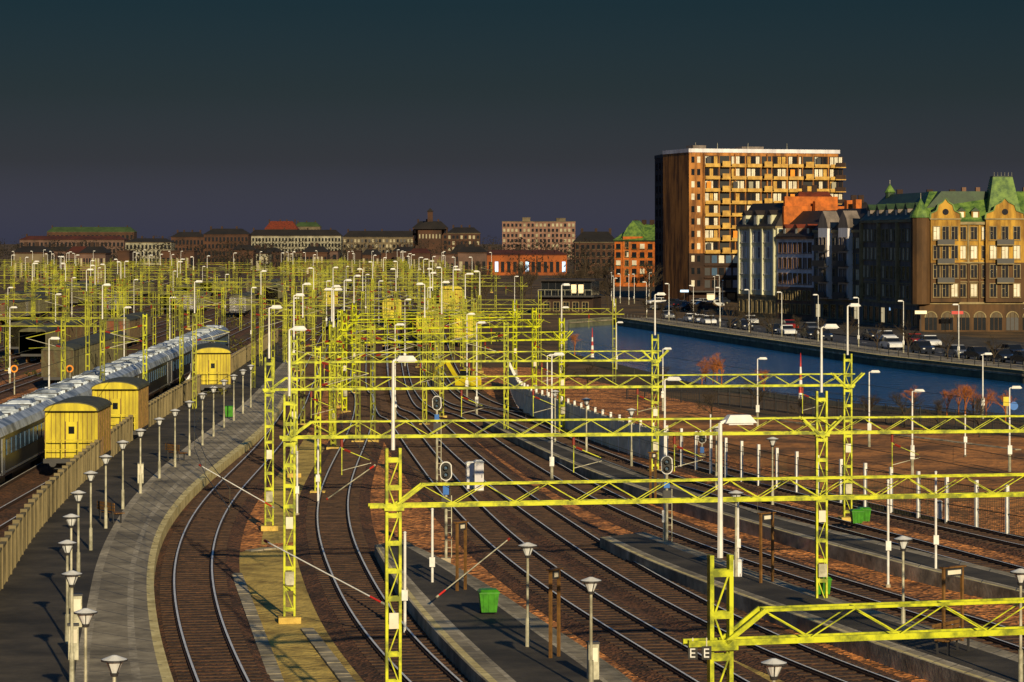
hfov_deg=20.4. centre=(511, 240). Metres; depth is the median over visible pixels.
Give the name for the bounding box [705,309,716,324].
bare tree
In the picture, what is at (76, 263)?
catenary gantry
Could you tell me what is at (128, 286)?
catenary gantry
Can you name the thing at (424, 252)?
yard building
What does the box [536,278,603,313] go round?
canal pavilion
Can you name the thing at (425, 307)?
catenary mast
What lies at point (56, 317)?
catenary gantry
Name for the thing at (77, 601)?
ticket machine
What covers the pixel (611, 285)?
bare tree
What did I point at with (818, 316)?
street lamp
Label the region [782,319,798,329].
parked car
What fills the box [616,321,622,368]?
street lamp
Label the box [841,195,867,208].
brick apartment block
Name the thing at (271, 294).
freight wagon
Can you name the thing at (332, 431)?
catenary mast
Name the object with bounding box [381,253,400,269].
yard building
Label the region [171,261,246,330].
catenary gantry
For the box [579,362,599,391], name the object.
bare tree
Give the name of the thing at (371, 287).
catenary mast
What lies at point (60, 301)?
freight wagon
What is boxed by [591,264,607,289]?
bare tree
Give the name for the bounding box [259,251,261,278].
catenary mast
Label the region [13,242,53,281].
yard building
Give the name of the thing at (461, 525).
platform sign
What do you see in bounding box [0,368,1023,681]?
gravel
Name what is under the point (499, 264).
red warehouse
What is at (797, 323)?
bare tree
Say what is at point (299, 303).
catenary mast
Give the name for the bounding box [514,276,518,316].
street lamp
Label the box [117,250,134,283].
yard building
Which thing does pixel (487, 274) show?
bare tree
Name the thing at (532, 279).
bare tree
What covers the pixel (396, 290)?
catenary mast
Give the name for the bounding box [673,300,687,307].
parked car
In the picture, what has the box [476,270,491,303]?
bare tree
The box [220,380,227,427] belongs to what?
platform lamp
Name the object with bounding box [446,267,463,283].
bare tree
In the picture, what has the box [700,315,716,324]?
parked car
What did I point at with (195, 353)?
catenary mast
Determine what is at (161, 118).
sky
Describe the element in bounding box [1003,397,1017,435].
traffic sign
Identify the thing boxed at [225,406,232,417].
waste bin
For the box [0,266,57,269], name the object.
catenary gantry
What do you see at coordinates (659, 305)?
bare tree
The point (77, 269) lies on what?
catenary gantry
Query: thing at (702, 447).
railway signal
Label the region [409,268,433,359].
catenary mast
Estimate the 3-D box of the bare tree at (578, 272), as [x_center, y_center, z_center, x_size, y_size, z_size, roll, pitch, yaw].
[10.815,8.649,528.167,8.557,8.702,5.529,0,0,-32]
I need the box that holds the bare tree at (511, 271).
[504,266,525,284]
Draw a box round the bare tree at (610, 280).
[599,277,612,296]
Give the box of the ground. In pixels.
[0,244,1023,435]
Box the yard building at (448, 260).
[433,254,455,279]
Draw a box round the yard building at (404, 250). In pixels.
[392,244,411,268]
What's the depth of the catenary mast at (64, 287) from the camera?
372.25 m
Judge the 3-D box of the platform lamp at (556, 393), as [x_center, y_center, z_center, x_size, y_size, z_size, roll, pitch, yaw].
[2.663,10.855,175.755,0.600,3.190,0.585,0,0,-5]
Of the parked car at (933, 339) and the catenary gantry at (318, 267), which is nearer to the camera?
the parked car at (933, 339)
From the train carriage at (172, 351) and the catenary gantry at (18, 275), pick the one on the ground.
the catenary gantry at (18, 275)
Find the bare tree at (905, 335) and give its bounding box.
[894,318,921,354]
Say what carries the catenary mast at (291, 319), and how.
on the ground
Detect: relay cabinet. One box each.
[465,461,473,488]
[473,459,483,491]
[738,558,742,576]
[937,500,942,518]
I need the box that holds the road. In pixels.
[659,318,1022,364]
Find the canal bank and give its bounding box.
[540,352,1023,422]
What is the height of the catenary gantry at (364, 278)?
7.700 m
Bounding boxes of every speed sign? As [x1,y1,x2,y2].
[10,365,17,394]
[66,365,73,377]
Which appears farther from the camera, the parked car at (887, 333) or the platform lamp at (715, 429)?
the parked car at (887, 333)
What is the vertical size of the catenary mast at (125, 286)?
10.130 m
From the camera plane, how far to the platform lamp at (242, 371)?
204.11 m
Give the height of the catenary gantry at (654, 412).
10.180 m
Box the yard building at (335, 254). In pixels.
[300,251,339,269]
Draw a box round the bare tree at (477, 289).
[467,277,486,301]
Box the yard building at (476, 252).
[457,243,487,277]
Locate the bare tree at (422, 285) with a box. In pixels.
[411,276,434,297]
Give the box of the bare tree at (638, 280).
[632,275,641,292]
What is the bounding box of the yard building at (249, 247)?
[232,242,256,271]
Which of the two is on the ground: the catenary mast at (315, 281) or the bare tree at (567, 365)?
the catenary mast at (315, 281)
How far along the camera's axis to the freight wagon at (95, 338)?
266.39 m
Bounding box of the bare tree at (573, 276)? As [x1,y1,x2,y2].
[558,268,578,278]
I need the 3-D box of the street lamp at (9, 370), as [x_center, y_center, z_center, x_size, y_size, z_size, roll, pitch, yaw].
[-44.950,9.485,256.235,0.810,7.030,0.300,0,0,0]
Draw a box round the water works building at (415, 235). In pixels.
[413,219,447,253]
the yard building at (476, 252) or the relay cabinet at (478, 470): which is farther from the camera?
the yard building at (476, 252)
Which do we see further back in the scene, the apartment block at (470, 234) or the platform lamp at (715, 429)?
the apartment block at (470, 234)
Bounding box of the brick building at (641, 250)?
[613,220,654,286]
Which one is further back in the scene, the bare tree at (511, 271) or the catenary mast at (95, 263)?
the catenary mast at (95, 263)
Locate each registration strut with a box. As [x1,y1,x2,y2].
[199,464,274,507]
[263,539,384,604]
[326,464,375,499]
[435,537,509,597]
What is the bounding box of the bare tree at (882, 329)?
[865,323,888,350]
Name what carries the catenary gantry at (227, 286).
on the ground
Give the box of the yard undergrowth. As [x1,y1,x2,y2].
[0,278,503,394]
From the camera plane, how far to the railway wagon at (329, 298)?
519.98 m
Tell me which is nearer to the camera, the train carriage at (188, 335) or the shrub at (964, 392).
the shrub at (964, 392)
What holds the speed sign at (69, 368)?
on the gravel
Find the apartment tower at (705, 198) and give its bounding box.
[654,143,845,301]
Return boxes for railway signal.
[432,396,441,482]
[440,461,451,562]
[661,456,672,540]
[698,431,705,456]
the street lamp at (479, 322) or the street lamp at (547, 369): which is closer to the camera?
the street lamp at (547, 369)
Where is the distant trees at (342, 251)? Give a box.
[0,233,618,278]
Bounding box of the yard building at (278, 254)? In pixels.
[257,245,283,268]
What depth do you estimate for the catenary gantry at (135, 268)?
670.63 m
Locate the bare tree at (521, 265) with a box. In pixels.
[513,259,530,290]
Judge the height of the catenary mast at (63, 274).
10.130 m
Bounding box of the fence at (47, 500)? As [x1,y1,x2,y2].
[0,329,277,589]
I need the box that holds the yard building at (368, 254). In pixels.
[363,246,381,274]
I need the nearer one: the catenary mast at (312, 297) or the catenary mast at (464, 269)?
the catenary mast at (312, 297)
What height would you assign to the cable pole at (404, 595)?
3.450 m
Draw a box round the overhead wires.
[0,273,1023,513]
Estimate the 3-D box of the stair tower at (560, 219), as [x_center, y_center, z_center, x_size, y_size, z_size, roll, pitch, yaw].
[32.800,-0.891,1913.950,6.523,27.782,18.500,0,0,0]
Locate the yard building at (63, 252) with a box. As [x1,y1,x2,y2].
[45,244,71,266]
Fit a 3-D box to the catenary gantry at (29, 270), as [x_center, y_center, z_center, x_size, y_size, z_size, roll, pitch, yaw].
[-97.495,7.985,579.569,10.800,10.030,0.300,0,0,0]
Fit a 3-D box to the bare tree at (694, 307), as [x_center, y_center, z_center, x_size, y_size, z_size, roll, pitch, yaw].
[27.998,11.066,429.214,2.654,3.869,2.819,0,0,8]
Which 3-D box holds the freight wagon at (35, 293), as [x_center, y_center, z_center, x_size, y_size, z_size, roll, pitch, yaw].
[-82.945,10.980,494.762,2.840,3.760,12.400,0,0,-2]
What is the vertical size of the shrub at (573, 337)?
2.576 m
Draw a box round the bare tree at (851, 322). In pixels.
[840,315,861,334]
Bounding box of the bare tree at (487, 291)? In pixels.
[467,276,499,307]
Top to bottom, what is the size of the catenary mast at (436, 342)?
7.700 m
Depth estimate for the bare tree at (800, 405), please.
201.07 m
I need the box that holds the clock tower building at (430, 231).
[414,208,445,259]
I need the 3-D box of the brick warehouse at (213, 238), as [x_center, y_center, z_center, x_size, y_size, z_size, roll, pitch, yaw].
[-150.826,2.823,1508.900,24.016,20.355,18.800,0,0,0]
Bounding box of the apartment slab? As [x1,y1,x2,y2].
[502,221,575,259]
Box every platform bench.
[97,501,124,523]
[165,443,186,460]
[932,619,969,655]
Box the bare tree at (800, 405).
[789,397,807,422]
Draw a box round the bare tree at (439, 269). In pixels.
[423,264,447,284]
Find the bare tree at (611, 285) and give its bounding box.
[599,281,617,306]
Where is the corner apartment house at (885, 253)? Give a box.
[859,184,987,330]
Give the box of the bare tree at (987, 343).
[982,335,1004,363]
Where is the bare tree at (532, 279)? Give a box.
[523,269,538,298]
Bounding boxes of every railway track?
[0,276,251,328]
[0,276,277,344]
[0,276,290,354]
[0,276,329,399]
[0,276,368,500]
[0,277,303,366]
[0,277,310,380]
[0,292,364,536]
[1,277,262,335]
[6,276,238,321]
[20,276,343,397]
[50,276,224,308]
[103,276,198,292]
[103,276,211,295]
[154,277,356,681]
[229,276,355,340]
[295,277,470,681]
[367,277,769,681]
[383,276,911,681]
[394,277,1023,655]
[404,277,1023,572]
[413,277,1023,557]
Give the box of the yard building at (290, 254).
[283,252,301,275]
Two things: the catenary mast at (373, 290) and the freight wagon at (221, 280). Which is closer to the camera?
the catenary mast at (373, 290)
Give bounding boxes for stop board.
[688,638,710,659]
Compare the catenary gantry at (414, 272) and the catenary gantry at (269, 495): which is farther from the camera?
the catenary gantry at (414, 272)
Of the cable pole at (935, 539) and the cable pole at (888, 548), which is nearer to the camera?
the cable pole at (888, 548)
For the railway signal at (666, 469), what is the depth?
117.58 m
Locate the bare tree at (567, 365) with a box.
[556,362,578,390]
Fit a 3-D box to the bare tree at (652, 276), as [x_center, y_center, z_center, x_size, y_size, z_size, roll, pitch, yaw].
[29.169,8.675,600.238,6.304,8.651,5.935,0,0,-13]
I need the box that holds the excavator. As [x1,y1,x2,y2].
[429,359,482,390]
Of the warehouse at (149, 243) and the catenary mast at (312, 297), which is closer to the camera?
the catenary mast at (312, 297)
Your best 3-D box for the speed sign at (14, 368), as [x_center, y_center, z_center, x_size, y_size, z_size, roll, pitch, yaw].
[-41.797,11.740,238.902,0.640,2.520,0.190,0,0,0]
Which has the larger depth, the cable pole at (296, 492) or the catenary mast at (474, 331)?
the catenary mast at (474, 331)
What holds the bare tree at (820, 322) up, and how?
on the ground
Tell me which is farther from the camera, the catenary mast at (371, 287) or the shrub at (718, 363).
the catenary mast at (371, 287)
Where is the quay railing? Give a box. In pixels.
[617,312,1023,369]
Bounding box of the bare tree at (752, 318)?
[741,310,760,332]
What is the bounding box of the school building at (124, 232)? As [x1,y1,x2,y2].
[47,225,136,239]
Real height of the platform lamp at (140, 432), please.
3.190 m
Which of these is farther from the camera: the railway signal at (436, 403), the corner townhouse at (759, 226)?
the corner townhouse at (759, 226)
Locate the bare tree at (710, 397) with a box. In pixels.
[695,390,717,420]
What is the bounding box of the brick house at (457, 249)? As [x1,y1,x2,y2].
[450,241,475,270]
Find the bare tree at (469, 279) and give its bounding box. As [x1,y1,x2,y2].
[463,276,481,302]
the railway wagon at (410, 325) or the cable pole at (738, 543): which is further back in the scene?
the railway wagon at (410, 325)
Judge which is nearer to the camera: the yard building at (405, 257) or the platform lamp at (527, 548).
the platform lamp at (527, 548)
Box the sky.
[0,0,1023,243]
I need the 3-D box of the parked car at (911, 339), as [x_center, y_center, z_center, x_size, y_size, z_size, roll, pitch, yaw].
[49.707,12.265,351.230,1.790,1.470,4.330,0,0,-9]
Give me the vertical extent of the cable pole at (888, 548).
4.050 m
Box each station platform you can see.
[0,342,295,681]
[375,540,631,681]
[483,421,1023,606]
[600,532,1023,681]
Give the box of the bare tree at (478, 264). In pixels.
[460,260,482,277]
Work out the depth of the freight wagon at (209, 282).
636.69 m
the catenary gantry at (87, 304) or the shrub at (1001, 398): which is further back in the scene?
the catenary gantry at (87, 304)
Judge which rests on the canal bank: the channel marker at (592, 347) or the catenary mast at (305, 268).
the channel marker at (592, 347)
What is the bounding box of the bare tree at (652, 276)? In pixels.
[639,262,664,299]
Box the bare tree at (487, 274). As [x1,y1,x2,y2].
[474,266,494,289]
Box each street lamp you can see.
[8,306,17,382]
[48,337,59,388]
[55,293,61,321]
[124,306,131,356]
[169,297,175,339]
[293,297,300,360]
[326,280,330,325]
[365,274,369,312]
[378,280,382,324]
[394,323,403,418]
[404,299,410,365]
[465,313,474,396]
[475,321,485,414]
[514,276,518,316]
[547,354,552,391]
[550,352,564,480]
[560,306,568,372]
[612,276,613,306]
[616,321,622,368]
[633,277,634,303]
[661,347,670,410]
[662,377,680,539]
[756,357,766,425]
[777,291,782,335]
[813,294,818,340]
[853,297,858,346]
[867,370,879,446]
[898,300,903,352]
[910,389,924,474]
[952,304,959,358]
[981,353,992,418]
[1008,386,1021,471]
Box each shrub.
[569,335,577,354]
[697,357,711,381]
[700,365,710,380]
[708,361,724,383]
[710,353,724,383]
[752,369,768,390]
[900,385,920,411]
[940,389,958,415]
[948,386,966,414]
[956,384,975,413]
[966,391,981,413]
[981,387,996,414]
[992,390,1014,420]
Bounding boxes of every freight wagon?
[0,300,21,323]
[3,298,27,323]
[3,320,42,354]
[4,291,28,298]
[16,297,36,320]
[19,324,60,361]
[22,292,46,297]
[34,295,49,316]
[34,297,44,316]
[35,295,46,316]
[41,341,87,383]
[43,321,75,341]
[48,289,65,309]
[48,290,57,310]
[56,339,93,382]
[65,288,86,305]
[67,319,88,338]
[73,336,106,369]
[83,334,109,366]
[86,285,101,302]
[91,332,121,362]
[102,330,126,360]
[104,292,124,312]
[106,315,140,347]
[116,290,134,311]
[122,312,150,344]
[130,281,147,296]
[139,280,153,296]
[160,292,175,312]
[164,292,181,312]
[177,284,193,292]
[183,292,204,312]
[193,292,209,311]
[200,280,214,295]
[211,279,219,294]
[218,278,224,293]
[229,294,250,316]
[239,292,254,314]
[246,279,259,294]
[262,280,274,294]
[264,285,280,303]
[273,284,284,301]
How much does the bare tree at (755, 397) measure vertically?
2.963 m
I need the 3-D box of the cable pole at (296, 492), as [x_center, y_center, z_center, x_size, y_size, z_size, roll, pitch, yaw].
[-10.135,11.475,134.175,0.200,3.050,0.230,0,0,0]
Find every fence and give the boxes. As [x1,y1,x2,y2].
[0,329,277,589]
[507,359,1023,536]
[626,381,1022,436]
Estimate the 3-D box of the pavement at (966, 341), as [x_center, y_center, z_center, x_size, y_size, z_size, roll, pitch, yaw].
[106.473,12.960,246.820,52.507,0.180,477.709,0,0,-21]
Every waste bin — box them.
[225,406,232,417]
[477,588,499,612]
[813,576,831,593]
[849,509,864,523]
[856,507,871,521]
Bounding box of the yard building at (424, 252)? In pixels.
[409,245,430,270]
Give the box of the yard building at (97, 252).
[79,242,111,282]
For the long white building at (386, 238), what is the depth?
1850.00 m
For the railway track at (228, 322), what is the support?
on the ground
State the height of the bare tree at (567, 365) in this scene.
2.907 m
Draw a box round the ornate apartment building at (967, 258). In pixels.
[909,176,1023,331]
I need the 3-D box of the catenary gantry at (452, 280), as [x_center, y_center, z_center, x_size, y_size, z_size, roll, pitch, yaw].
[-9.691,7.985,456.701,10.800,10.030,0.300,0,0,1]
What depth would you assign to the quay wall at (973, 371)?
337.69 m
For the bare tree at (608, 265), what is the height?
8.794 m
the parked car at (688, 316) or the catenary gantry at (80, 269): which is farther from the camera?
the catenary gantry at (80, 269)
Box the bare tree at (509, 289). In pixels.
[504,269,533,307]
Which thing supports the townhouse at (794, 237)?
on the ground
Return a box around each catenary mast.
[0,295,8,370]
[7,251,15,287]
[24,257,39,290]
[26,318,65,380]
[32,273,47,316]
[36,270,50,290]
[46,288,68,321]
[47,263,66,316]
[48,256,61,308]
[52,275,69,321]
[58,256,65,311]
[62,275,79,316]
[69,268,74,306]
[73,265,96,333]
[86,264,106,328]
[89,260,105,325]
[91,260,96,284]
[94,281,113,316]
[100,283,140,380]
[102,259,118,315]
[108,279,124,314]
[110,314,146,380]
[122,267,135,290]
[124,261,142,314]
[140,271,154,311]
[158,273,173,317]
[167,284,187,339]
[179,304,211,383]
[182,256,195,310]
[185,277,200,329]
[192,280,228,408]
[197,289,220,328]
[201,287,223,324]
[206,255,219,290]
[241,286,263,336]
[251,304,283,387]
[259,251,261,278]
[259,270,285,365]
[259,290,280,350]
[276,275,293,322]
[282,264,293,297]
[286,308,321,401]
[290,267,316,357]
[292,288,339,445]
[294,296,323,371]
[297,252,306,292]
[298,283,336,424]
[301,292,325,360]
[310,283,332,339]
[310,346,368,492]
[311,270,323,312]
[314,267,318,302]
[326,288,374,449]
[330,269,344,308]
[332,267,354,356]
[336,310,367,407]
[338,268,363,360]
[352,325,398,441]
[354,261,373,321]
[365,284,389,344]
[367,324,413,441]
[371,268,397,355]
[371,284,391,343]
[379,261,398,329]
[382,257,394,297]
[382,285,405,345]
[387,283,429,424]
[398,256,410,306]
[406,284,427,343]
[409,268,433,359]
[415,294,444,367]
[425,267,444,354]
[428,272,456,375]
[434,303,465,390]
[439,281,474,417]
[442,289,465,357]
[450,266,474,350]
[453,270,483,372]
[458,257,472,312]
[463,265,470,300]
[467,322,508,428]
[473,302,502,374]
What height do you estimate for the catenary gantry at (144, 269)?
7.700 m
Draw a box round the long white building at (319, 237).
[251,228,342,259]
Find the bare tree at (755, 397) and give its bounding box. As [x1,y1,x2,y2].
[742,380,775,404]
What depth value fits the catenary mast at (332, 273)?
536.79 m
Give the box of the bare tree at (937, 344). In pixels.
[936,331,961,358]
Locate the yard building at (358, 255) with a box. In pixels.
[347,250,362,274]
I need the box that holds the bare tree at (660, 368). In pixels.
[653,365,678,400]
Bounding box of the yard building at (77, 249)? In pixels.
[66,242,85,281]
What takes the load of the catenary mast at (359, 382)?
on the ground
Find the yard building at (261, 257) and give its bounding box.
[254,245,271,270]
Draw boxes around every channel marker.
[590,328,594,358]
[798,353,801,397]
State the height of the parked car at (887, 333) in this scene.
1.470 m
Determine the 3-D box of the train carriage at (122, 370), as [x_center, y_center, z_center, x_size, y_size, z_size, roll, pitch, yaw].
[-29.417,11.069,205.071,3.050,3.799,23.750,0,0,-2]
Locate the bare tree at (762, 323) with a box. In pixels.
[758,310,778,335]
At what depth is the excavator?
244.11 m
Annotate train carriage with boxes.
[0,398,53,484]
[22,378,99,402]
[72,363,140,381]
[112,351,169,400]
[144,340,193,390]
[171,332,212,376]
[193,325,229,348]
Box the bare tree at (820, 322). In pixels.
[815,318,829,334]
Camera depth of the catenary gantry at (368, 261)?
893.16 m
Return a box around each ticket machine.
[67,623,78,659]
[73,593,82,626]
[137,462,143,482]
[586,641,599,679]
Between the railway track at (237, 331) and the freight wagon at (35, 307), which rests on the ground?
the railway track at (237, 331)
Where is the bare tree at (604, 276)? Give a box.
[600,270,620,291]
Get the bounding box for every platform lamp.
[58,540,76,642]
[61,570,82,681]
[62,514,79,607]
[70,490,86,576]
[74,608,97,681]
[83,471,97,549]
[99,454,112,527]
[101,655,127,681]
[116,440,128,508]
[134,428,146,492]
[154,417,164,477]
[170,409,180,466]
[184,400,194,455]
[198,393,206,444]
[209,386,217,435]
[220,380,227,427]
[230,374,237,420]
[239,369,246,413]
[248,365,253,406]
[518,542,536,646]
[550,390,559,441]
[580,577,601,681]
[581,398,591,451]
[626,408,636,465]
[711,426,717,489]
[728,490,743,576]
[760,658,786,681]
[766,437,778,504]
[894,536,912,629]
[1010,568,1023,681]
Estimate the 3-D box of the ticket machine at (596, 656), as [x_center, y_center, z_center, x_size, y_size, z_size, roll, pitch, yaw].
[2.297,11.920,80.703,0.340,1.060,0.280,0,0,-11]
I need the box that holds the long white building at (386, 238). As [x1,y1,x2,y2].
[343,229,412,259]
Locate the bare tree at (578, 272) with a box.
[549,265,590,278]
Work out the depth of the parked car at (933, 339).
344.28 m
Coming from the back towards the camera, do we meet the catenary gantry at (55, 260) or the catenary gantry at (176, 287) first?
the catenary gantry at (55, 260)
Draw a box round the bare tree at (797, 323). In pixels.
[791,314,808,338]
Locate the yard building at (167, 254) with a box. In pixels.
[161,250,197,270]
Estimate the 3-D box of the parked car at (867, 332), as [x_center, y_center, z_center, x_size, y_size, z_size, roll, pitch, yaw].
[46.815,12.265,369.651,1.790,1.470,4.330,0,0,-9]
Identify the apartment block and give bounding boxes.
[19,234,128,261]
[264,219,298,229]
[296,221,320,229]
[447,225,480,253]
[573,228,614,273]
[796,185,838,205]
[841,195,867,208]
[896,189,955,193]
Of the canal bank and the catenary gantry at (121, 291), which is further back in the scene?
the catenary gantry at (121, 291)
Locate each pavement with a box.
[628,318,1022,369]
[714,317,1023,351]
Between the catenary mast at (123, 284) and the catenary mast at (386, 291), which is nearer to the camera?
the catenary mast at (386, 291)
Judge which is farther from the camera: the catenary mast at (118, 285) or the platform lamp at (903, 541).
the catenary mast at (118, 285)
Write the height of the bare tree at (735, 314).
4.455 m
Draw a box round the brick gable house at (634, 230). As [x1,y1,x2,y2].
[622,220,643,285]
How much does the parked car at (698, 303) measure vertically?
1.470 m
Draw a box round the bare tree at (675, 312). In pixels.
[670,306,680,319]
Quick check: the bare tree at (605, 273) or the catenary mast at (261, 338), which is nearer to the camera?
the catenary mast at (261, 338)
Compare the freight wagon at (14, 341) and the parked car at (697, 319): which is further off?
the parked car at (697, 319)
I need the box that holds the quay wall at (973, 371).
[565,317,1023,382]
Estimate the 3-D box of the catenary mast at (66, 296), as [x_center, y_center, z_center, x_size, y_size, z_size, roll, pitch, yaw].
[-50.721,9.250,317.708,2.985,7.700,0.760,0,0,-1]
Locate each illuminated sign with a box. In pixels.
[680,289,688,299]
[914,310,926,330]
[951,310,963,332]
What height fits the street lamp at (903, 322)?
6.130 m
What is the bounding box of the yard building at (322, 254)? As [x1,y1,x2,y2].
[302,243,329,277]
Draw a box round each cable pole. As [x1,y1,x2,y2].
[295,451,298,514]
[316,439,319,501]
[402,531,407,632]
[429,508,434,581]
[737,502,740,557]
[885,479,890,587]
[933,471,938,568]
[964,414,966,456]
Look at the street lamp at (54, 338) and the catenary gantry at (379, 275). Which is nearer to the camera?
the street lamp at (54, 338)
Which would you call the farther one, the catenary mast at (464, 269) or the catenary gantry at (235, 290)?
the catenary mast at (464, 269)
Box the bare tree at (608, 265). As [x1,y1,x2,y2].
[590,257,614,278]
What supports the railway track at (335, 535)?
on the ground
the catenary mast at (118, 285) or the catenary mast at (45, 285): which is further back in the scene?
the catenary mast at (45, 285)
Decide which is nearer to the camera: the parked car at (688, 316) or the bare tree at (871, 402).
the bare tree at (871, 402)
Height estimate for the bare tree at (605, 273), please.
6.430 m
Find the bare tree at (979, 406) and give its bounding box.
[962,395,991,436]
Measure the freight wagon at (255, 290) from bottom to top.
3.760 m
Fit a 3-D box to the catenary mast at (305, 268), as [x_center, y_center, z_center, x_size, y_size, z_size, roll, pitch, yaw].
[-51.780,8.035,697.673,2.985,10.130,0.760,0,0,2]
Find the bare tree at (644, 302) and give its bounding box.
[640,294,653,318]
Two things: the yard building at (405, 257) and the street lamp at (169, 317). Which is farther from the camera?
the yard building at (405, 257)
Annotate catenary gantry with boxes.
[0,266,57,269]
[0,270,30,289]
[0,287,41,320]
[0,302,126,360]
[0,308,98,370]
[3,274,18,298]
[4,262,53,265]
[11,255,55,279]
[25,263,107,316]
[28,261,133,314]
[41,250,79,271]
[44,264,131,288]
[55,271,166,314]
[59,256,112,308]
[63,253,107,269]
[66,261,123,281]
[75,259,143,280]
[75,266,145,301]
[78,269,180,338]
[79,285,209,327]
[110,261,172,267]
[113,281,230,325]
[130,261,188,283]
[132,263,176,290]
[143,264,228,297]
[146,266,193,303]
[147,291,292,359]
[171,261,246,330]
[177,259,268,320]
[196,262,250,275]
[213,276,310,324]
[232,266,302,300]
[250,268,327,292]
[260,266,326,285]
[260,303,864,530]
[263,300,485,379]
[278,262,320,293]
[278,292,469,365]
[278,324,1023,623]
[286,257,347,280]
[287,292,668,476]
[289,286,458,349]
[297,257,341,280]
[297,281,447,338]
[305,283,440,320]
[310,273,433,321]
[315,271,428,314]
[322,268,422,306]
[324,266,417,301]
[324,283,572,440]
[329,264,413,297]
[331,262,411,290]
[335,262,406,268]
[337,279,543,413]
[340,260,399,265]
[348,275,522,392]
[368,355,1023,681]
[399,259,433,285]
[402,261,435,289]
[409,254,479,291]
[414,257,497,310]
[419,259,483,316]
[424,260,524,328]
[444,269,547,364]
[455,273,623,383]
[682,414,1023,681]
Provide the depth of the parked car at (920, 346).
324.80 m
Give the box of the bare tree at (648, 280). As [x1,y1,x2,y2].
[641,273,654,290]
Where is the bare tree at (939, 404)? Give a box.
[924,397,948,433]
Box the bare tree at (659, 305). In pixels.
[656,300,666,312]
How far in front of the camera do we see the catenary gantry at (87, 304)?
295.04 m
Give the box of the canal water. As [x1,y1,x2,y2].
[565,325,1023,417]
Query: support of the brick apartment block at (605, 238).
on the ground
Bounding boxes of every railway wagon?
[43,396,112,470]
[91,377,149,438]
[193,343,230,391]
[321,287,337,309]
[380,297,401,323]
[407,308,438,340]
[430,284,462,313]
[450,313,475,345]
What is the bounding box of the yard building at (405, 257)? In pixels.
[393,254,408,269]
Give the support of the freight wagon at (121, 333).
on the railway track at (228, 322)
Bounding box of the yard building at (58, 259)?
[53,253,61,271]
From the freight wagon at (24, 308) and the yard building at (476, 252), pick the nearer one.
the freight wagon at (24, 308)
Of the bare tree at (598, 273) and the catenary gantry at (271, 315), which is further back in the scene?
the bare tree at (598, 273)
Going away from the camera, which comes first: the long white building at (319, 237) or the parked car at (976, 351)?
the parked car at (976, 351)
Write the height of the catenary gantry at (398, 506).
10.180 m
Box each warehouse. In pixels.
[125,236,175,263]
[171,230,203,261]
[203,226,251,263]
[487,246,566,274]
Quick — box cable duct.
[232,419,1020,681]
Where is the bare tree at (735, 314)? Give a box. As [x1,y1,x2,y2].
[721,302,742,326]
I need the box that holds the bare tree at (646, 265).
[639,260,654,280]
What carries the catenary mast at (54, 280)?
on the ground
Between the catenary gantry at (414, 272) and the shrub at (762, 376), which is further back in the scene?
the catenary gantry at (414, 272)
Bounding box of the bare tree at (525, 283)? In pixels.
[510,270,535,310]
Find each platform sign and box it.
[453,520,468,590]
[546,567,562,657]
[648,451,657,497]
[758,511,775,582]
[939,565,966,642]
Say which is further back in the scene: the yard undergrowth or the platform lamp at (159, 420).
the yard undergrowth
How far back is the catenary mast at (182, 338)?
240.76 m
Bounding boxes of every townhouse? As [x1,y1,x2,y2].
[736,196,837,317]
[775,200,851,320]
[812,199,866,323]
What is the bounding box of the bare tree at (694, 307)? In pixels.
[688,302,704,321]
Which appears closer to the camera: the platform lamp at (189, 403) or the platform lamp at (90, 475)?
the platform lamp at (90, 475)
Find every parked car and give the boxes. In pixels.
[645,297,665,304]
[650,302,672,309]
[660,310,674,318]
[664,299,678,304]
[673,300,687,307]
[675,303,697,310]
[683,313,698,322]
[691,314,706,323]
[696,301,707,307]
[699,303,723,310]
[700,310,714,316]
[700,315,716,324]
[707,300,724,305]
[713,297,729,303]
[726,319,743,328]
[736,320,753,329]
[742,315,758,324]
[766,323,780,333]
[777,325,796,335]
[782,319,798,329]
[800,327,815,338]
[801,322,820,329]
[812,329,833,339]
[861,329,880,340]
[875,330,896,340]
[880,337,902,349]
[904,333,920,344]
[910,341,935,353]
[918,335,941,347]
[942,344,969,357]
[963,346,988,359]
[986,348,1012,362]
[1001,344,1023,353]
[1010,351,1023,363]
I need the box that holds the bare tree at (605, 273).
[590,264,611,282]
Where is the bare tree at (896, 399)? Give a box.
[888,390,923,426]
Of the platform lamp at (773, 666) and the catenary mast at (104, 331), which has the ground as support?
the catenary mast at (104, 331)
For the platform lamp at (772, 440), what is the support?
on the station platform at (979, 580)
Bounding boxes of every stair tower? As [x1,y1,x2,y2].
[522,217,530,220]
[556,218,565,220]
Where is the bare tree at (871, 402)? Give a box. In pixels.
[857,391,882,412]
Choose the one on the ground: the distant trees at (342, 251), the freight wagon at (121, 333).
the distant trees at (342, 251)
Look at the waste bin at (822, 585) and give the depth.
99.46 m
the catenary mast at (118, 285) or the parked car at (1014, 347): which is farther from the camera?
the catenary mast at (118, 285)

